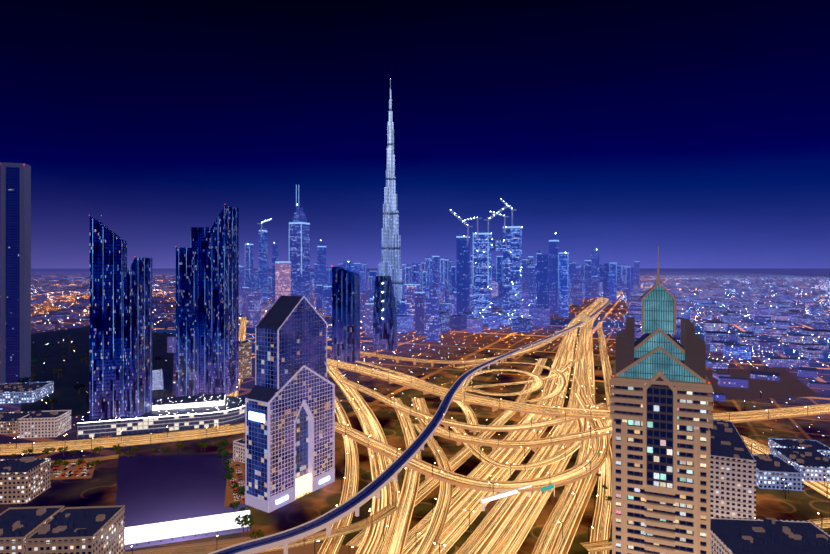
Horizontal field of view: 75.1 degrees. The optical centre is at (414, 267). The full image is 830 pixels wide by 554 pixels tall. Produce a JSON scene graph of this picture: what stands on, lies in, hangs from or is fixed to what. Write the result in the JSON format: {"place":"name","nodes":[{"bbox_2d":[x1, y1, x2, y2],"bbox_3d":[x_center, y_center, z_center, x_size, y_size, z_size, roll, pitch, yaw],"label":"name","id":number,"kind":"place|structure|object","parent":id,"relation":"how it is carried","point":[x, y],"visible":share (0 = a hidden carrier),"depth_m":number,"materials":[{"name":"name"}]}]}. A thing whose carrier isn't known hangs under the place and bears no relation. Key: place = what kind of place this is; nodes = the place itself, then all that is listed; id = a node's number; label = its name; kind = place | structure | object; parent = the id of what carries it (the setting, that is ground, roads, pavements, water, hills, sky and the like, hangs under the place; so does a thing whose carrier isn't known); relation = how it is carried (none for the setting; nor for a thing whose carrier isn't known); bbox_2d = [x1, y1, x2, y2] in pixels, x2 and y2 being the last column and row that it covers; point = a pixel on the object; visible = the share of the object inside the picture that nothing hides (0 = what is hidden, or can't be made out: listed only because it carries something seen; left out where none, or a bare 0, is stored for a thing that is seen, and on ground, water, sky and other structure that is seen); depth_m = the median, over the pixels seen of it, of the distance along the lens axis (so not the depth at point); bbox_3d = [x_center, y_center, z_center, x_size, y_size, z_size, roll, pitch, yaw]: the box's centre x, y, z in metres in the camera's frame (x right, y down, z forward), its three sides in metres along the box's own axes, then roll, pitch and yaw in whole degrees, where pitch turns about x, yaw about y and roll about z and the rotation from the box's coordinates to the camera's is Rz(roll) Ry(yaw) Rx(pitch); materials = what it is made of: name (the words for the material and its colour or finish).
{"place":"outdoors","nodes":[
{"label":"outdoors","id":0,"kind":"place"},
{"bbox_2d":[152,369,170,389],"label":"building","id":1,"kind":"structure","parent":0,"point":[160,379],"depth_m":754.04,"materials":[{"name":"grey"}]},
{"bbox_2d":[0,285,829,553],"bbox_3d":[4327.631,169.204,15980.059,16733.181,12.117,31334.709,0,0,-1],"label":"roads","id":2,"kind":"structure","parent":0,"point":[505,525],"depth_m":496.66,"materials":[{"name":"yellow asphalt"}]},
{"bbox_2d":[0,268,829,553],"bbox_3d":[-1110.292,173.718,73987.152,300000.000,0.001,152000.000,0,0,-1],"label":"ground","id":3,"kind":"structure","parent":0,"point":[99,488],"depth_m":696.14,"materials":[{"name":"brown"}]},
{"bbox_2d":[0,162,30,383],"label":"skyscraper","id":4,"kind":"structure","parent":3,"relation":"on","point":[15,272],"depth_m":783.73,"materials":[{"name":"blue glass"}]},
{"bbox_2d":[77,393,244,437],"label":"podium","id":5,"kind":"object","parent":3,"relation":"on","point":[190,412],"visible":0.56,"depth_m":584.53,"materials":[{"name":"grey concrete"}]},
{"bbox_2d":[89,204,238,418],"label":"twin skyscrapers","id":6,"kind":"structure","parent":3,"relation":"on","point":[207,312],"depth_m":593.90,"materials":[{"name":"blue glass"}]},
{"bbox_2d":[245,295,334,512],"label":"gabled high-rise building","id":7,"kind":"structure","parent":3,"relation":"on","point":[290,428],"depth_m":401.70,"materials":[{"name":"blue glass"}]},
{"bbox_2d":[10,326,611,552],"bbox_3d":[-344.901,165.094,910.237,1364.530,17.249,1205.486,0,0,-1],"label":"trees","id":8,"kind":"object","parent":3,"relation":"on","point":[241,490],"visible":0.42,"depth_m":491.09,"materials":[{"name":"green plant"}]},
{"bbox_2d":[331,265,396,361],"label":"towers","id":9,"kind":"structure","parent":3,"relation":"on","point":[345,315],"depth_m":997.16,"materials":[{"name":"blue glass"}]},
{"bbox_2d":[379,79,402,311],"bbox_3d":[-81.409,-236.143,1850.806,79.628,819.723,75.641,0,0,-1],"label":"tallest skyscraper","id":10,"kind":"structure","parent":3,"relation":"on","point":[390,264],"depth_m":1830.45,"materials":[{"name":"silver metal"}]},
{"bbox_2d":[208,290,620,553],"bbox_3d":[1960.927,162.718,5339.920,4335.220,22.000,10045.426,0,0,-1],"label":"metro viaduct","id":11,"kind":"object","parent":3,"relation":"on","point":[369,491],"visible":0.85,"depth_m":394.32,"materials":[{"name":"blue"}]},
{"bbox_2d":[0,340,829,553],"bbox_3d":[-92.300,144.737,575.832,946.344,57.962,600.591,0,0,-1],"label":"blocks","id":12,"kind":"structure","parent":3,"relation":"on","point":[739,471],"depth_m":362.84,"materials":[{"name":"grey concrete"}]},
{"bbox_2d":[9,293,824,498],"bbox_3d":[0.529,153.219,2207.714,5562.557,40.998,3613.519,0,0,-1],"label":"low-rise buildings","id":13,"kind":"structure","parent":3,"relation":"on","point":[529,315],"depth_m":940.34,"materials":[{"name":"white metal"}]},
{"bbox_2d":[20,326,819,553],"bbox_3d":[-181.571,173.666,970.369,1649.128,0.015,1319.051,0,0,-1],"label":"ground","id":14,"kind":"structure","parent":3,"relation":"on","point":[156,488],"depth_m":478.91,"materials":[{"name":"grey"}]},
{"bbox_2d":[51,459,244,500],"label":"cars","id":15,"kind":"object","parent":14,"relation":"on","point":[84,472],"visible":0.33,"depth_m":454.90,"materials":[{"name":"paint"}]},
{"bbox_2d":[125,510,249,545],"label":"billboard","id":16,"kind":"object","parent":14,"relation":"on","point":[160,531],"visible":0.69,"depth_m":345.70,"materials":[{"name":"white metal"}]},
{"bbox_2d":[16,302,827,553],"bbox_3d":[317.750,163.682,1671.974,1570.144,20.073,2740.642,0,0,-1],"label":"lamp posts","id":17,"kind":"object","parent":3,"relation":"on","point":[480,449],"visible":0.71,"depth_m":503.98,"materials":[{"name":"metal"}]},
{"bbox_2d":[14,326,789,546],"bbox_3d":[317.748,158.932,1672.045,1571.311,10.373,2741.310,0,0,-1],"label":"street lights","id":18,"kind":"object","parent":17,"relation":"attached to","point":[482,449],"visible":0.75,"depth_m":480.07},
{"bbox_2d":[31,274,829,400],"bbox_3d":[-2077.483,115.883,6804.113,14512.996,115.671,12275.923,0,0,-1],"label":"distant city","id":19,"kind":"object","parent":3,"relation":"on","point":[779,316],"visible":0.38,"depth_m":1758.94,"materials":[{"name":"blue"}]},
{"bbox_2d":[239,185,639,341],"bbox_3d":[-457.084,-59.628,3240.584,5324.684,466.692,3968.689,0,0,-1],"label":"skyline","id":20,"kind":"structure","parent":3,"relation":"on","point":[544,281],"depth_m":1906.59,"materials":[{"name":"blue glass"}]},
{"bbox_2d":[257,198,596,314],"bbox_3d":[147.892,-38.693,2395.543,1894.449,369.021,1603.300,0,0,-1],"label":"construction cranes","id":21,"kind":"object","parent":20,"relation":"on","point":[490,217],"visible":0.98,"depth_m":1607.46,"materials":[{"name":"white metal"}]},
{"bbox_2d":[481,484,554,510],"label":"gantry","id":22,"kind":"object","parent":3,"relation":"on","point":[500,495],"visible":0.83,"depth_m":397.22,"materials":[{"name":"metal"}]},
{"bbox_2d":[0,0,829,268],"label":"sky","id":23,"kind":"structure","parent":0,"point":[698,131],"materials":[{"name":"blue"}]},
{"bbox_2d":[610,246,712,553],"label":"tower","id":24,"kind":"structure","parent":0,"point":[661,406],"depth_m":217.93,"materials":[{"name":"beige concrete"}]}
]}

